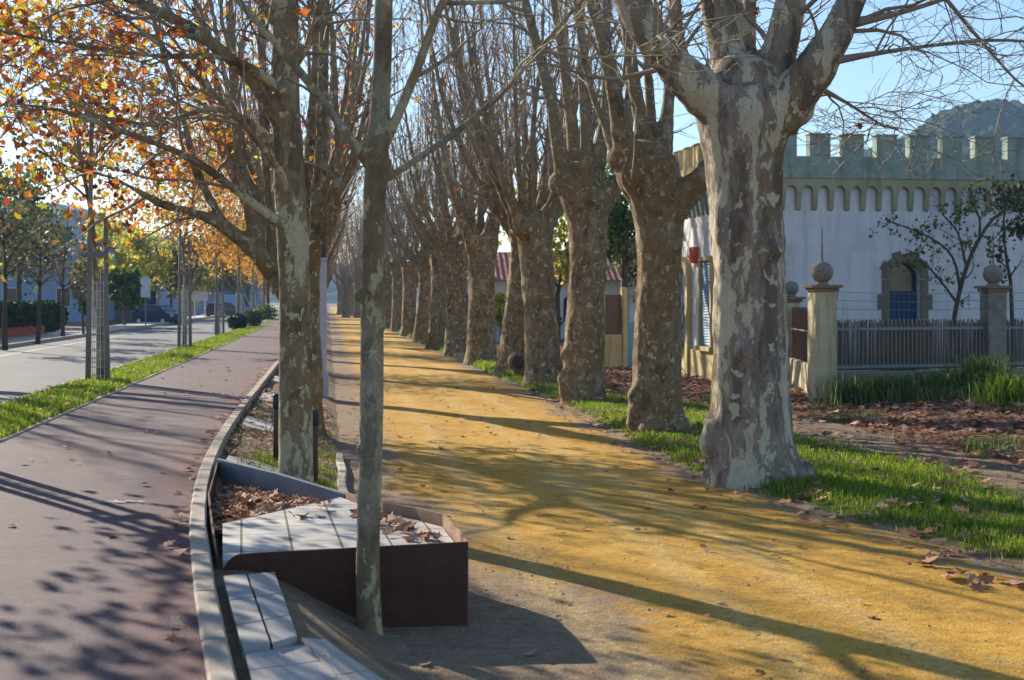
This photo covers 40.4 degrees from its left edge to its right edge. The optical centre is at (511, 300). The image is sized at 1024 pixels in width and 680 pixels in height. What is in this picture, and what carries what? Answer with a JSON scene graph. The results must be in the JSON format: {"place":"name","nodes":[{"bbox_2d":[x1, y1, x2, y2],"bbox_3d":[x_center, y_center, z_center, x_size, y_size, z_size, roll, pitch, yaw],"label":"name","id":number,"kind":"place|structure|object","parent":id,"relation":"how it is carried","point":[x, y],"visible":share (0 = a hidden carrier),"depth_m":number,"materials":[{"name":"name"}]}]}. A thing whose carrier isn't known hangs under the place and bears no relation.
{"place":"outdoors","nodes":[
{"label":"outdoors","id":0,"kind":"place"},
{"bbox_2d":[0,322,278,679],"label":"cycle path","id":1,"kind":"structure","parent":0,"point":[84,595],"depth_m":8.92,"materials":[{"name":"asphalt"}]},
{"bbox_2d":[0,316,278,642],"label":"fallen leaves","id":2,"kind":"object","parent":1,"relation":"on","point":[172,637],"depth_m":12.69,"materials":[{"name":"plant"}]},
{"bbox_2d":[0,0,195,281],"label":"young plane tree","id":3,"kind":"object","parent":2,"relation":"on","point":[9,91],"visible":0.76,"depth_m":14.03,"materials":[{"name":"orange plant"}]},
{"bbox_2d":[85,111,110,379],"bbox_3d":[-7.378,-0.910,24.915,0.440,4.901,0.444,0,0,0],"label":"tree guard","id":4,"kind":"object","parent":2,"relation":"on","point":[103,291],"visible":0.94,"depth_m":24.75,"materials":[{"name":"grey wood"}]},
{"bbox_2d":[0,0,258,379],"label":"young plane tree","id":5,"kind":"object","parent":2,"relation":"on","point":[68,147],"visible":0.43,"depth_m":24.75,"materials":[{"name":"orange plant"}]},
{"bbox_2d":[93,70,271,346],"bbox_3d":[-9.889,-2.795,42.034,5.727,8.672,6.435,0,0,0],"label":"young plane tree","id":6,"kind":"object","parent":2,"relation":"on","point":[193,198],"visible":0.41,"depth_m":41.80,"materials":[{"name":"orange plant"}]},
{"bbox_2d":[177,228,191,346],"bbox_3d":[-9.893,-0.310,42.025,0.440,3.701,0.444,0,0,-17],"label":"tree guard","id":7,"kind":"object","parent":2,"relation":"on","point":[179,331],"visible":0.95,"depth_m":41.85,"materials":[{"name":"grey wood"}]},
{"bbox_2d":[136,143,262,334],"bbox_3d":[-12.327,-3.032,57.652,5.998,9.149,6.126,0,0,36],"label":"young plane tree","id":8,"kind":"object","parent":2,"relation":"on","point":[240,213],"visible":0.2,"depth_m":57.57,"materials":[{"name":"orange plant"}]},
{"bbox_2d":[214,253,224,334],"bbox_3d":[-12.152,-0.210,57.621,0.440,3.501,0.444,0,0,-34],"label":"tree guard","id":9,"kind":"object","parent":2,"relation":"on","point":[222,280],"visible":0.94,"depth_m":57.49,"materials":[{"name":"grey wood"}]},
{"bbox_2d":[227,313,247,329],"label":"verge shrub","id":10,"kind":"object","parent":2,"relation":"on","point":[237,320],"visible":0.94,"depth_m":69.76,"materials":[{"name":"green plant"}]},
{"bbox_2d":[244,308,263,325],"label":"verge shrub","id":11,"kind":"object","parent":2,"relation":"on","point":[254,317],"visible":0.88,"depth_m":77.80,"materials":[{"name":"green plant"}]},
{"bbox_2d":[257,303,276,319],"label":"verge shrub","id":12,"kind":"object","parent":2,"relation":"on","point":[265,309],"visible":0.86,"depth_m":103.90,"materials":[{"name":"green plant"}]},
{"bbox_2d":[0,308,278,402],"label":"road","id":13,"kind":"structure","parent":0,"point":[23,372],"depth_m":40.27,"materials":[{"name":"asphalt"}]},
{"bbox_2d":[0,150,55,349],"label":"pavement tree","id":14,"kind":"object","parent":13,"relation":"on","point":[8,233],"visible":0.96,"depth_m":43.16,"materials":[{"name":"brown plant"}]},
{"bbox_2d":[0,175,73,343],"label":"pavement tree","id":15,"kind":"object","parent":13,"relation":"on","point":[38,244],"visible":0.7,"depth_m":49.45,"materials":[{"name":"green plant"}]},
{"bbox_2d":[132,305,181,323],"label":"parked car","id":16,"kind":"object","parent":13,"relation":"on","point":[161,313],"visible":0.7,"depth_m":92.38,"materials":[{"name":"blue paint"}]},
{"bbox_2d":[206,302,235,317],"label":"parked car","id":17,"kind":"object","parent":13,"relation":"on","point":[229,308],"visible":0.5,"depth_m":124.50,"materials":[{"name":"black paint"}]},
{"bbox_2d":[186,175,259,312],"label":"young plane tree","id":18,"kind":"object","parent":13,"relation":"on","point":[239,258],"visible":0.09,"depth_m":72.04,"materials":[{"name":"orange plant"}]},
{"bbox_2d":[226,251,269,306],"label":"plane tree","id":19,"kind":"object","parent":13,"relation":"on","point":[267,291],"visible":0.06,"depth_m":119.94,"materials":[{"name":"brown plant"}]},
{"bbox_2d":[0,306,278,344],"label":"pavement","id":20,"kind":"structure","parent":0,"point":[33,337],"depth_m":60.67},
{"bbox_2d":[41,299,69,332],"bbox_3d":[-21.221,0.742,63.755,1.892,1.614,1.848,0,0,0],"label":"hedge end","id":21,"kind":"object","parent":20,"relation":"on","point":[55,326],"visible":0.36,"depth_m":63.44,"materials":[{"name":"green plant"}]},
{"bbox_2d":[26,191,99,336],"bbox_3d":[-17.912,-1.408,55.483,2.830,5.906,2.836,0,0,-10],"label":"pavement tree","id":22,"kind":"object","parent":20,"relation":"on","point":[78,270],"visible":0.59,"depth_m":55.55,"materials":[{"name":"green plant"}]},
{"bbox_2d":[101,264,152,324],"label":"street tree","id":23,"kind":"object","parent":20,"relation":"on","point":[125,288],"visible":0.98,"depth_m":81.71,"materials":[{"name":"green plant"}]},
{"bbox_2d":[195,244,256,299],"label":"street tree","id":24,"kind":"object","parent":20,"relation":"on","point":[227,273],"visible":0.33,"depth_m":148.86,"materials":[{"name":"green plant"}]},
{"bbox_2d":[1,201,628,303],"bbox_3d":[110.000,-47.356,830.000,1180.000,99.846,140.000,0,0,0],"label":"distant hill","id":25,"kind":"structure","parent":0,"point":[332,293],"depth_m":861.47,"materials":[{"name":"plant"}]},
{"bbox_2d":[388,326,512,377],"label":"grass","id":26,"kind":"structure","parent":0,"point":[489,365],"depth_m":39.26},
{"bbox_2d":[0,0,1023,263],"label":"sky","id":27,"kind":"structure","parent":0,"point":[854,81],"materials":[{"name":"blue"}]},
{"bbox_2d":[48,303,1023,679],"bbox_3d":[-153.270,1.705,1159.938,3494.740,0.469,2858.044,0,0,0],"label":"ground","id":28,"kind":"structure","parent":0,"point":[370,651],"depth_m":14.39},
{"bbox_2d":[0,300,53,338],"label":"hedge wall","id":29,"kind":"structure","parent":28,"relation":"on","point":[21,318],"depth_m":56.65,"materials":[{"name":"plant"}]},
{"bbox_2d":[0,148,74,300],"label":"street tree","id":30,"kind":"object","parent":28,"relation":"on","point":[26,176],"visible":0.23,"depth_m":84.51,"materials":[{"name":"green plant"}]},
{"bbox_2d":[0,226,117,321],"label":"pale house","id":31,"kind":"structure","parent":28,"relation":"on","point":[52,291],"depth_m":94.89,"materials":[{"name":"stone"}]},
{"bbox_2d":[67,260,99,328],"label":"street tree","id":32,"kind":"object","parent":28,"relation":"on","point":[80,304],"visible":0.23,"depth_m":74.47,"materials":[{"name":"green plant"}]},
{"bbox_2d":[68,244,114,326],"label":"street tree","id":33,"kind":"object","parent":28,"relation":"on","point":[101,260],"visible":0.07,"depth_m":81.95,"materials":[{"name":"yellow plant"}]},
{"bbox_2d":[0,315,226,348],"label":"kerb","id":34,"kind":"structure","parent":28,"relation":"on","point":[19,344],"depth_m":57.53,"materials":[{"name":"concrete"}]},
{"bbox_2d":[65,248,103,333],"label":"pavement tree","id":35,"kind":"object","parent":34,"relation":"on","point":[80,296],"visible":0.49,"depth_m":59.65,"materials":[{"name":"green plant"}]},
{"bbox_2d":[140,276,150,324],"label":"road sign","id":36,"kind":"object","parent":34,"relation":"on","point":[145,281],"visible":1,"depth_m":79.94,"materials":[{"name":"grey metal"}]},
{"bbox_2d":[82,212,158,279],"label":"street tree","id":37,"kind":"object","parent":28,"relation":"on","point":[126,258],"visible":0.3,"depth_m":107.91,"materials":[{"name":"yellow plant"}]},
{"bbox_2d":[0,326,263,437],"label":"verge grass","id":38,"kind":"structure","parent":28,"relation":"on","point":[9,425],"depth_m":22.12,"materials":[{"name":"plant"}]},
{"bbox_2d":[113,290,160,321],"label":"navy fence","id":39,"kind":"object","parent":28,"relation":"on","point":[119,314],"visible":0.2,"depth_m":103.82,"materials":[{"name":"metal"}]},
{"bbox_2d":[0,321,278,442],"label":"path edging","id":40,"kind":"object","parent":28,"relation":"on","point":[28,428],"visible":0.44,"depth_m":20.00,"materials":[{"name":"concrete"}]},
{"bbox_2d":[108,226,181,296],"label":"street tree","id":41,"kind":"object","parent":28,"relation":"on","point":[161,277],"visible":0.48,"depth_m":113.44,"materials":[{"name":"yellow plant"}]},
{"bbox_2d":[132,223,212,307],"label":"street tree","id":42,"kind":"object","parent":28,"relation":"on","point":[197,274],"visible":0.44,"depth_m":117.67,"materials":[{"name":"brown plant"}]},
{"bbox_2d":[167,255,220,315],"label":"street tree","id":43,"kind":"object","parent":28,"relation":"on","point":[209,278],"visible":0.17,"depth_m":139.65,"materials":[{"name":"green plant"}]},
{"bbox_2d":[155,264,260,313],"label":"house","id":44,"kind":"structure","parent":28,"relation":"on","point":[199,309],"depth_m":149.98,"materials":[{"name":"paint"}]},
{"bbox_2d":[0,0,423,482],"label":"slim plane tree","id":45,"kind":"object","parent":28,"relation":"on","point":[276,95],"visible":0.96,"depth_m":12.35,"materials":[{"name":"brown plant"}]},
{"bbox_2d":[0,0,437,435],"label":"plane tree","id":46,"kind":"object","parent":28,"relation":"on","point":[250,241],"visible":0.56,"depth_m":18.75,"materials":[{"name":"brown plant"}]},
{"bbox_2d":[189,358,278,679],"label":"kerb","id":47,"kind":"structure","parent":28,"relation":"on","point":[218,661],"depth_m":7.56,"materials":[{"name":"concrete"}]},
{"bbox_2d":[226,375,278,471],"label":"paving slabs","id":48,"kind":"structure","parent":28,"relation":"on","point":[268,426],"depth_m":17.08,"materials":[{"name":"concrete"}]},
{"bbox_2d":[273,393,278,460],"bbox_3d":[-2.355,1.349,14.000,0.104,0.820,0.102,0,0,0],"label":"bollard","id":49,"kind":"object","parent":28,"relation":"on","point":[275,423],"visible":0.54,"depth_m":13.96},
{"bbox_2d":[148,0,439,244],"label":"plane tree","id":50,"kind":"object","parent":28,"relation":"on","point":[353,93],"visible":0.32,"depth_m":27.31,"materials":[{"name":"brown plant"}]},
{"bbox_2d":[236,41,364,247],"bbox_3d":[-7.983,-4.563,52.581,3.322,12.746,6.847,0,0,35],"label":"plane tree","id":51,"kind":"object","parent":28,"relation":"on","point":[335,229],"visible":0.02,"depth_m":53.06,"materials":[{"name":"brown plant"}]},
{"bbox_2d":[223,572,383,679],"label":"slab ramp","id":52,"kind":"structure","parent":28,"relation":"on","point":[263,627],"depth_m":6.33,"materials":[{"name":"concrete"}]},
{"bbox_2d":[247,63,367,264],"bbox_3d":[-8.900,-4.566,60.316,5.882,12.747,5.840,0,0,13],"label":"plane tree","id":53,"kind":"object","parent":28,"relation":"on","point":[333,248],"visible":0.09,"depth_m":61.12,"materials":[{"name":"brown plant"}]},
{"bbox_2d":[214,0,415,226],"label":"plane tree","id":54,"kind":"object","parent":28,"relation":"on","point":[258,167],"visible":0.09,"depth_m":35.50,"materials":[{"name":"brown plant"}]},
{"bbox_2d":[236,0,395,224],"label":"plane tree","id":55,"kind":"object","parent":28,"relation":"on","point":[330,94],"visible":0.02,"depth_m":44.32,"materials":[{"name":"brown plant"}]},
{"bbox_2d":[313,410,318,483],"bbox_3d":[-1.900,1.458,13.300,0.104,0.820,0.102,0,0,0],"label":"bollard","id":56,"kind":"object","parent":28,"relation":"on","point":[315,437],"visible":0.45,"depth_m":13.26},
{"bbox_2d":[336,453,348,492],"bbox_3d":[-1.820,1.911,14.880,0.115,0.178,3.580,0,0,-8],"label":"bed edging","id":57,"kind":"object","parent":28,"relation":"on","point":[342,476],"visible":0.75,"depth_m":14.72,"materials":[{"name":"concrete"}]},
{"bbox_2d":[344,178,405,271],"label":"plane tree","id":58,"kind":"object","parent":28,"relation":"on","point":[360,244],"visible":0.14,"depth_m":117.45,"materials":[{"name":"brown plant"}]},
{"bbox_2d":[346,144,430,328],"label":"plane tree","id":59,"kind":"object","parent":28,"relation":"on","point":[387,291],"visible":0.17,"depth_m":94.77,"materials":[{"name":"brown plant"}]},
{"bbox_2d":[364,115,430,331],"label":"plane tree","id":60,"kind":"object","parent":28,"relation":"on","point":[397,289],"visible":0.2,"depth_m":84.07,"materials":[{"name":"brown plant"}]},
{"bbox_2d":[355,80,457,336],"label":"plane tree","id":61,"kind":"object","parent":28,"relation":"on","point":[409,273],"visible":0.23,"depth_m":73.65,"materials":[{"name":"brown plant"}]},
{"bbox_2d":[360,83,477,341],"bbox_3d":[-4.078,-4.203,63.754,6.665,12.539,5.660,0,0,-4],"label":"plane tree","id":62,"kind":"object","parent":28,"relation":"on","point":[422,319],"visible":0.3,"depth_m":63.75,"materials":[{"name":"brown plant"}]},
{"bbox_2d":[387,0,504,348],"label":"plane tree","id":63,"kind":"object","parent":28,"relation":"on","point":[436,333],"visible":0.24,"depth_m":54.77,"materials":[{"name":"brown plant"}]},
{"bbox_2d":[371,0,546,356],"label":"plane tree","id":64,"kind":"object","parent":28,"relation":"on","point":[450,250],"visible":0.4,"depth_m":47.19,"materials":[{"name":"brown plant"}]},
{"bbox_2d":[398,0,554,364],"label":"plane tree","id":65,"kind":"object","parent":28,"relation":"on","point":[481,239],"visible":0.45,"depth_m":41.16,"materials":[{"name":"brown plant"}]},
{"bbox_2d":[145,0,820,635],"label":"slim plane tree","id":66,"kind":"object","parent":28,"relation":"on","point":[375,160],"visible":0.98,"depth_m":7.82,"materials":[{"name":"brown plant"}]},
{"bbox_2d":[495,291,505,348],"bbox_3d":[-0.527,0.799,51.987,2.244,2.403,1.725,0,0,0],"label":"green shrub","id":67,"kind":"object","parent":28,"relation":"on","point":[500,297],"visible":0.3,"depth_m":51.95,"materials":[{"name":"green plant"}]},
{"bbox_2d":[420,0,618,376],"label":"plane tree","id":68,"kind":"object","parent":28,"relation":"on","point":[511,354],"visible":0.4,"depth_m":35.08,"materials":[{"name":"brown plant"}]},
{"bbox_2d":[499,176,568,341],"bbox_3d":[1.726,-1.634,58.065,5.142,7.273,4.768,0,0,-20],"label":"background tree","id":69,"kind":"object","parent":28,"relation":"on","point":[561,235],"visible":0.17,"depth_m":57.79,"materials":[{"name":"green plant"}]},
{"bbox_2d":[425,0,667,385],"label":"plane tree","id":70,"kind":"object","parent":28,"relation":"on","point":[532,228],"visible":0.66,"depth_m":30.65,"materials":[{"name":"brown plant"}]},
{"bbox_2d":[467,252,636,341],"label":"cottage","id":71,"kind":"structure","parent":28,"relation":"on","point":[501,274],"depth_m":62.37,"materials":[{"name":"paint"}]},
{"bbox_2d":[451,0,698,403],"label":"plane tree","id":72,"kind":"object","parent":28,"relation":"on","point":[583,189],"visible":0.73,"depth_m":25.50,"materials":[{"name":"brown plant"}]},
{"bbox_2d":[604,287,635,368],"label":"garden wall","id":73,"kind":"structure","parent":28,"relation":"on","point":[619,337],"depth_m":37.59,"materials":[{"name":"beige paint"}]},
{"bbox_2d":[605,162,636,318],"bbox_3d":[3.320,-1.548,43.999,3.501,7.108,3.714,0,0,0],"label":"green tree","id":74,"kind":"object","parent":28,"relation":"on","point":[621,228],"visible":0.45,"depth_m":43.51,"materials":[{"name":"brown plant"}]},
{"bbox_2d":[613,199,636,302],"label":"background tree","id":75,"kind":"object","parent":28,"relation":"on","point":[631,276],"visible":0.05,"depth_m":59.26,"materials":[{"name":"green plant"}]},
{"bbox_2d":[500,0,835,433],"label":"plane tree","id":76,"kind":"object","parent":28,"relation":"on","point":[663,197],"visible":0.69,"depth_m":19.40,"materials":[{"name":"brown plant"}]},
{"bbox_2d":[329,307,1023,679],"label":"sandy promenade","id":77,"kind":"structure","parent":28,"relation":"on","point":[791,597],"depth_m":9.89,"materials":[{"name":"sand"}]},
{"bbox_2d":[222,398,348,489],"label":"grass","id":78,"kind":"structure","parent":77,"relation":"on","point":[273,463],"depth_m":14.29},
{"bbox_2d":[319,212,328,396],"bbox_3d":[-3.596,-1.880,26.500,0.210,7.700,0.210,0,0,-8],"label":"lamp post","id":79,"kind":"object","parent":77,"relation":"on","point":[323,300],"visible":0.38,"depth_m":26.43,"materials":[{"name":"metal"}]},
{"bbox_2d":[208,459,467,627],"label":"planter platform","id":80,"kind":"structure","parent":77,"relation":"on","point":[424,583],"depth_m":8.15,"materials":[{"name":"metal"}]},
{"bbox_2d":[207,482,443,540],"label":"platform leaves","id":81,"kind":"object","parent":80,"relation":"on","point":[234,502],"visible":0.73,"depth_m":10.23,"materials":[{"name":"brown plant"}]},
{"bbox_2d":[332,230,357,314],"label":"plane tree","id":82,"kind":"object","parent":77,"relation":"on","point":[339,297],"visible":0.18,"depth_m":184.67,"materials":[{"name":"brown plant"}]},
{"bbox_2d":[332,203,362,316],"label":"plane tree","id":83,"kind":"object","parent":77,"relation":"on","point":[346,285],"visible":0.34,"depth_m":154.68,"materials":[{"name":"brown plant"}]},
{"bbox_2d":[336,213,359,315],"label":"plane tree","id":84,"kind":"object","parent":77,"relation":"on","point":[351,299],"visible":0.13,"depth_m":167.63,"materials":[{"name":"brown plant"}]},
{"bbox_2d":[340,204,361,317],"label":"plane tree","id":85,"kind":"object","parent":77,"relation":"on","point":[356,281],"visible":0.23,"depth_m":149.69,"materials":[{"name":"brown plant"}]},
{"bbox_2d":[207,387,1022,674],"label":"scattered leaves","id":86,"kind":"object","parent":77,"relation":"on","point":[530,652],"visible":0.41,"depth_m":15.26,"materials":[{"name":"brown plant"}]},
{"bbox_2d":[243,406,1021,678],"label":"pebbles","id":87,"kind":"object","parent":77,"relation":"on","point":[583,572],"visible":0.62,"depth_m":8.56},
{"bbox_2d":[480,0,1023,490],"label":"plane tree","id":88,"kind":"object","parent":28,"relation":"on","point":[752,116],"visible":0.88,"depth_m":14.15,"materials":[{"name":"grey plant"}]},
{"bbox_2d":[499,372,1023,566],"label":"grass","id":89,"kind":"structure","parent":28,"relation":"on","point":[865,486],"depth_m":13.79,"materials":[{"name":"plant"}]},
{"bbox_2d":[526,366,1023,592],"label":"leaf litter","id":90,"kind":"object","parent":28,"relation":"on","point":[977,585],"visible":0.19,"depth_m":19.16,"materials":[{"name":"plant"}]},
{"bbox_2d":[786,281,805,356],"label":"gate pillar","id":91,"kind":"structure","parent":28,"relation":"on","point":[792,289],"depth_m":28.84,"materials":[{"name":"grey stone"}]},
{"bbox_2d":[788,307,807,395],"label":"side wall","id":92,"kind":"structure","parent":28,"relation":"on","point":[798,361],"depth_m":27.42,"materials":[{"name":"brown metal"}]},
{"bbox_2d":[802,227,842,402],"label":"gate pillar","id":93,"kind":"structure","parent":28,"relation":"on","point":[822,326],"depth_m":24.51,"materials":[{"name":"grey stone"}]},
{"bbox_2d":[673,133,1023,379],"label":"castle house","id":94,"kind":"structure","parent":28,"relation":"on","point":[848,207],"depth_m":30.61,"materials":[{"name":"white paint"}]},
{"bbox_2d":[681,268,684,347],"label":"door","id":95,"kind":"structure","parent":94,"relation":"in","point":[682,273],"depth_m":33.58,"materials":[{"name":"paint"}]},
{"bbox_2d":[695,256,713,351],"bbox_3d":[4.397,0.075,31.716,0.160,2.150,1.100,0,0,-9],"label":"window","id":96,"kind":"structure","parent":94,"relation":"in","point":[705,264],"depth_m":31.78,"materials":[{"name":"blue paint"}]},
{"bbox_2d":[889,263,916,370],"bbox_3d":[8.612,0.500,30.818,0.720,2.700,0.075,0,0,-9],"label":"door","id":97,"kind":"structure","parent":94,"relation":"in","point":[902,306],"depth_m":30.81,"materials":[{"name":"blue paint"}]},
{"bbox_2d":[796,369,962,407],"bbox_3d":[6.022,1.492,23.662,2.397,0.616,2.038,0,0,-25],"label":"tall grass","id":98,"kind":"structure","parent":28,"relation":"on","point":[851,393],"depth_m":23.40,"materials":[{"name":"plant"}]},
{"bbox_2d":[837,288,985,391],"bbox_3d":[7.249,0.989,25.351,3.336,2.422,0.260,0,0,-20],"label":"iron fence","id":99,"kind":"object","parent":28,"relation":"on","point":[855,352],"visible":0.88,"depth_m":25.32,"materials":[{"name":"grey metal"}]},
{"bbox_2d":[879,382,980,404],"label":"tall grass","id":100,"kind":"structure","parent":28,"relation":"on","point":[927,395],"depth_m":22.73,"materials":[{"name":"plant"}]},
{"bbox_2d":[869,179,1023,368],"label":"slender tree","id":101,"kind":"object","parent":28,"relation":"on","point":[960,280],"visible":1,"depth_m":27.95,"materials":[{"name":"green plant"}]},
{"bbox_2d":[901,365,998,393],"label":"tall grass","id":102,"kind":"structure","parent":28,"relation":"on","point":[959,377],"depth_m":23.41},
{"bbox_2d":[933,350,1023,389],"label":"tall grass","id":103,"kind":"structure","parent":28,"relation":"on","point":[981,364],"depth_m":23.67,"materials":[{"name":"plant"}]},
{"bbox_2d":[958,368,1023,405],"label":"tall grass","id":104,"kind":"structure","parent":28,"relation":"on","point":[1008,389],"depth_m":21.37,"materials":[{"name":"plant"}]},
{"bbox_2d":[974,232,1012,372],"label":"gate pillar","id":105,"kind":"structure","parent":28,"relation":"on","point":[994,294],"depth_m":25.83,"materials":[{"name":"grey stone"}]},
{"bbox_2d":[979,168,1023,367],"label":"slender tree","id":106,"kind":"object","parent":28,"relation":"on","point":[1018,228],"visible":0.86,"depth_m":29.15,"materials":[{"name":"brown plant"}]},
{"bbox_2d":[1007,292,1023,376],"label":"iron fence","id":107,"kind":"object","parent":28,"relation":"on","point":[1018,351],"visible":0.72,"depth_m":26.20,"materials":[{"name":"grey metal"}]},
{"bbox_2d":[700,393,1023,457],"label":"weed grass","id":108,"kind":"structure","parent":0,"point":[983,441],"depth_m":17.44,"materials":[{"name":"plant"}]},
{"bbox_2d":[864,98,1023,158],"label":"forest hill","id":109,"kind":"structure","parent":0,"point":[1010,124],"depth_m":494.85,"materials":[{"name":"plant"}]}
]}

